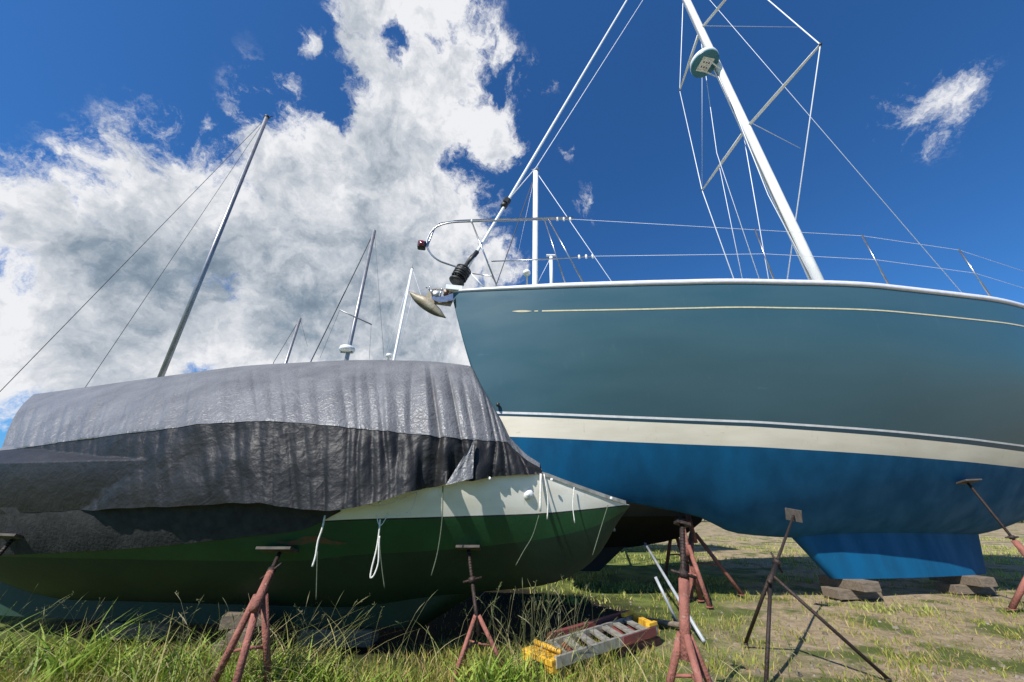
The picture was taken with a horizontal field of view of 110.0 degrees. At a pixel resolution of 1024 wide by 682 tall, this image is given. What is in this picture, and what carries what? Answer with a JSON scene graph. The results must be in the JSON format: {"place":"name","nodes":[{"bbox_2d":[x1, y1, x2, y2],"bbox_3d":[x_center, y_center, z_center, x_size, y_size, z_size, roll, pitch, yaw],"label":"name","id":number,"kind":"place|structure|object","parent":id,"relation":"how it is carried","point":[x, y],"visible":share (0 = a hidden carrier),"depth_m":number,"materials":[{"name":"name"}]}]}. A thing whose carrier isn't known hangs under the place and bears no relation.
{"place":"outdoors","nodes":[
{"label":"outdoors","id":0,"kind":"place"},
{"bbox_2d":[0,575,837,681],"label":"tall grass","id":1,"kind":"structure","parent":0,"point":[492,611],"depth_m":2.94,"materials":[{"name":"green plant"}]},
{"bbox_2d":[0,519,1023,681],"bbox_3d":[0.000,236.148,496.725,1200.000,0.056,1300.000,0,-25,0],"label":"ground","id":2,"kind":"structure","parent":0,"point":[705,529],"depth_m":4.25,"materials":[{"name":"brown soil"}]},
{"bbox_2d":[0,533,23,555],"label":"boat stand","id":3,"kind":"object","parent":2,"relation":"on","point":[11,537],"visible":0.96,"depth_m":3.39,"materials":[{"name":"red metal"}]},
{"bbox_2d":[0,114,272,391],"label":"distant sailboat","id":4,"kind":"object","parent":2,"relation":"on","point":[177,335],"visible":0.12,"depth_m":12.47,"materials":[{"name":"white paint"}]},
{"bbox_2d":[96,621,185,639],"bbox_3d":[-3.910,3.049,3.806,0.704,0.140,0.254,0,-25,0],"label":"timber block","id":5,"kind":"object","parent":2,"relation":"on","point":[160,625],"depth_m":3.71,"materials":[{"name":"wood"}]},
{"bbox_2d":[211,637,261,657],"bbox_3d":[-2.512,2.819,3.285,0.360,0.110,0.150,5,-26,-11],"label":"timber block","id":6,"kind":"object","parent":2,"relation":"on","point":[259,641],"depth_m":3.24,"materials":[{"name":"grey wood"}]},
{"bbox_2d":[224,627,256,647],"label":"timber block","id":7,"kind":"object","parent":6,"relation":"on","point":[229,637],"depth_m":3.19,"materials":[{"name":"grey wood"}]},
{"bbox_2d":[218,608,269,629],"bbox_3d":[-2.512,2.620,3.379,0.360,0.110,0.150,10,-27,-20],"label":"timber block","id":8,"kind":"object","parent":7,"relation":"on","point":[226,621],"depth_m":3.30,"materials":[{"name":"wood"}]},
{"bbox_2d":[210,546,297,681],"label":"boat stand","id":9,"kind":"object","parent":2,"relation":"on","point":[259,599],"visible":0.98,"depth_m":2.60,"materials":[{"name":"red metal"}]},
{"bbox_2d":[0,600,579,681],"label":"weeds","id":10,"kind":"object","parent":2,"relation":"on","point":[55,665],"visible":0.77,"depth_m":2.82,"materials":[{"name":"green plant"}]},
{"bbox_2d":[273,318,306,363],"bbox_3d":[-10.904,3.437,17.073,8.000,10.418,2.699,-4,-26,8],"label":"distant sailboat","id":11,"kind":"object","parent":2,"relation":"on","point":[297,325],"visible":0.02,"depth_m":18.78,"materials":[{"name":"blue paint"}]},
{"bbox_2d":[298,626,379,647],"bbox_3d":[-1.722,2.950,3.598,0.704,0.140,0.254,0,-25,0],"label":"timber block","id":12,"kind":"object","parent":2,"relation":"on","point":[366,641],"depth_m":3.50,"materials":[{"name":"grey wood"}]},
{"bbox_2d":[0,424,629,626],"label":"covered boat","id":13,"kind":"object","parent":12,"relation":"on","point":[495,518],"visible":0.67,"depth_m":3.44,"materials":[{"name":"green paint"}]},
{"bbox_2d":[0,360,612,599],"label":"boat cover","id":14,"kind":"object","parent":13,"relation":"on","point":[259,450],"visible":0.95,"depth_m":3.42,"materials":[{"name":"grey fabric"}]},
{"bbox_2d":[310,229,383,361],"bbox_3d":[-6.218,0.692,15.242,9.500,13.817,2.699,2,-25,-5],"label":"distant sailboat","id":15,"kind":"object","parent":2,"relation":"on","point":[348,349],"visible":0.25,"depth_m":16.10,"materials":[{"name":"white paint"}]},
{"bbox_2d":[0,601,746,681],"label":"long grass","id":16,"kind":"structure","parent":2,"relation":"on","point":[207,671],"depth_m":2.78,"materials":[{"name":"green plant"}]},
{"bbox_2d":[385,264,441,359],"bbox_3d":[-5.682,1.887,18.938,9.000,14.815,2.700,-2,-25,5],"label":"distant sailboat","id":17,"kind":"object","parent":2,"relation":"on","point":[389,355],"visible":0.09,"depth_m":20.43,"materials":[{"name":"white paint"}]},
{"bbox_2d":[451,545,507,681],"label":"boat stand","id":18,"kind":"object","parent":2,"relation":"on","point":[477,619],"visible":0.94,"depth_m":3.00,"materials":[{"name":"metal"}]},
{"bbox_2d":[495,167,610,286],"bbox_3d":[1.778,-1.310,15.064,9.533,17.284,2.776,0,-25,0],"label":"distant sailboat","id":19,"kind":"object","parent":2,"relation":"on","point":[526,272],"visible":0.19,"depth_m":16.43,"materials":[{"name":"white paint"}]},
{"bbox_2d":[522,610,660,674],"bbox_3d":[0.845,2.860,3.423,1.721,0.205,0.535,20,-32,-36],"label":"stepladder","id":20,"kind":"object","parent":2,"relation":"on","point":[630,623],"visible":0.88,"depth_m":3.37,"materials":[{"name":"metal"}]},
{"bbox_2d":[580,502,701,570],"bbox_3d":[1.126,3.660,7.286,6.248,1.690,2.232,0,-25,0],"label":"laid up boat","id":21,"kind":"object","parent":2,"relation":"on","point":[637,525],"visible":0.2,"depth_m":6.78,"materials":[{"name":"black paint"}]},
{"bbox_2d":[654,576,677,621],"bbox_3d":[1.858,3.112,4.327,0.213,0.444,0.035,-20,-32,36],"label":"pole","id":22,"kind":"object","parent":2,"relation":"on","point":[666,599],"visible":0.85,"depth_m":4.31,"materials":[{"name":"grey metal"}]},
{"bbox_2d":[647,617,691,629],"bbox_3d":[1.795,3.233,4.103,0.472,0.056,0.056,-15,-29,29],"label":"pole","id":23,"kind":"object","parent":2,"relation":"on","point":[667,623],"visible":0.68,"depth_m":4.10,"materials":[{"name":"beige wood"}]},
{"bbox_2d":[644,542,705,642],"bbox_3d":[2.026,3.124,4.665,0.038,0.734,2.119,-3,-25,6],"label":"pole","id":24,"kind":"object","parent":2,"relation":"on","point":[698,632],"visible":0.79,"depth_m":4.46,"materials":[{"name":"grey metal"}]},
{"bbox_2d":[664,538,688,579],"bbox_3d":[3.335,3.924,7.262,0.548,1.512,0.622,16,-30,-31],"label":"boat stand","id":25,"kind":"object","parent":2,"relation":"on","point":[668,555],"visible":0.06,"depth_m":7.08,"materials":[{"name":"black metal"}]},
{"bbox_2d":[666,519,712,681],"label":"boat stand","id":26,"kind":"object","parent":2,"relation":"on","point":[685,647],"visible":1,"depth_m":2.37,"materials":[{"name":"red metal"}]},
{"bbox_2d":[675,512,713,607],"bbox_3d":[2.588,3.072,5.425,0.452,1.481,0.546,0,-25,0],"label":"boat stand","id":27,"kind":"object","parent":2,"relation":"on","point":[695,570],"visible":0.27,"depth_m":5.24,"materials":[{"name":"red metal"}]},
{"bbox_2d":[677,514,744,599],"bbox_3d":[3.144,3.349,6.124,1.015,1.590,1.025,0,-25,0],"label":"boat stand","id":28,"kind":"object","parent":2,"relation":"on","point":[693,537],"visible":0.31,"depth_m":5.86,"materials":[{"name":"red metal"}]},
{"bbox_2d":[555,572,1023,681],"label":"pebbles","id":29,"kind":"object","parent":2,"relation":"on","point":[757,670],"visible":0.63,"depth_m":3.57,"materials":[{"name":"stone"}]},
{"bbox_2d":[744,508,890,681],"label":"boat stand","id":30,"kind":"object","parent":2,"relation":"on","point":[792,515],"visible":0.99,"depth_m":3.18,"materials":[{"name":"metal"}]},
{"bbox_2d":[821,586,882,599],"bbox_3d":[5.199,3.854,5.491,0.700,0.125,0.300,2,-25,-5],"label":"timber block","id":31,"kind":"object","parent":2,"relation":"on","point":[838,593],"depth_m":5.36,"materials":[{"name":"wood"}]},
{"bbox_2d":[818,574,881,592],"bbox_3d":[5.199,3.741,5.545,0.300,0.125,0.700,4,-26,-9],"label":"timber block","id":32,"kind":"object","parent":31,"relation":"on","point":[863,585],"depth_m":5.37,"materials":[{"name":"wood"}]},
{"bbox_2d":[933,582,996,594],"bbox_3d":[7.366,4.017,5.837,0.700,0.125,0.300,2,-25,-5],"label":"timber block","id":33,"kind":"object","parent":2,"relation":"on","point":[953,588],"depth_m":5.71,"materials":[{"name":"wood"}]},
{"bbox_2d":[928,575,997,586],"bbox_3d":[7.366,3.904,5.890,0.300,0.125,0.700,4,-26,-9],"label":"timber block","id":34,"kind":"object","parent":33,"relation":"on","point":[978,581],"depth_m":5.69,"materials":[{"name":"wood"}]},
{"bbox_2d":[417,0,1023,578],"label":"sailing yacht","id":35,"kind":"object","parent":34,"relation":"on","point":[865,426],"visible":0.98,"depth_m":5.54,"materials":[{"name":"blue paint"}]},
{"bbox_2d":[409,287,452,317],"bbox_3d":[-1.441,-0.688,6.342,0.775,0.611,0.182,0,-25,0],"label":"anchor","id":36,"kind":"object","parent":35,"relation":"attached to","point":[428,303],"visible":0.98,"depth_m":6.28,"materials":[{"name":"silver metal"}]},
{"bbox_2d":[956,479,1023,610],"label":"boat stand","id":37,"kind":"object","parent":2,"relation":"on","point":[1019,592],"visible":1,"depth_m":4.96,"materials":[{"name":"red metal"}]},
{"bbox_2d":[0,0,1023,447],"label":"sky","id":38,"kind":"structure","parent":0,"point":[397,119],"materials":[{"name":"blue"}]},
{"bbox_2d":[513,536,1023,617],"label":"grass","id":39,"kind":"structure","parent":0,"point":[926,609],"depth_m":7.40,"materials":[{"name":"green plant"}]}
]}

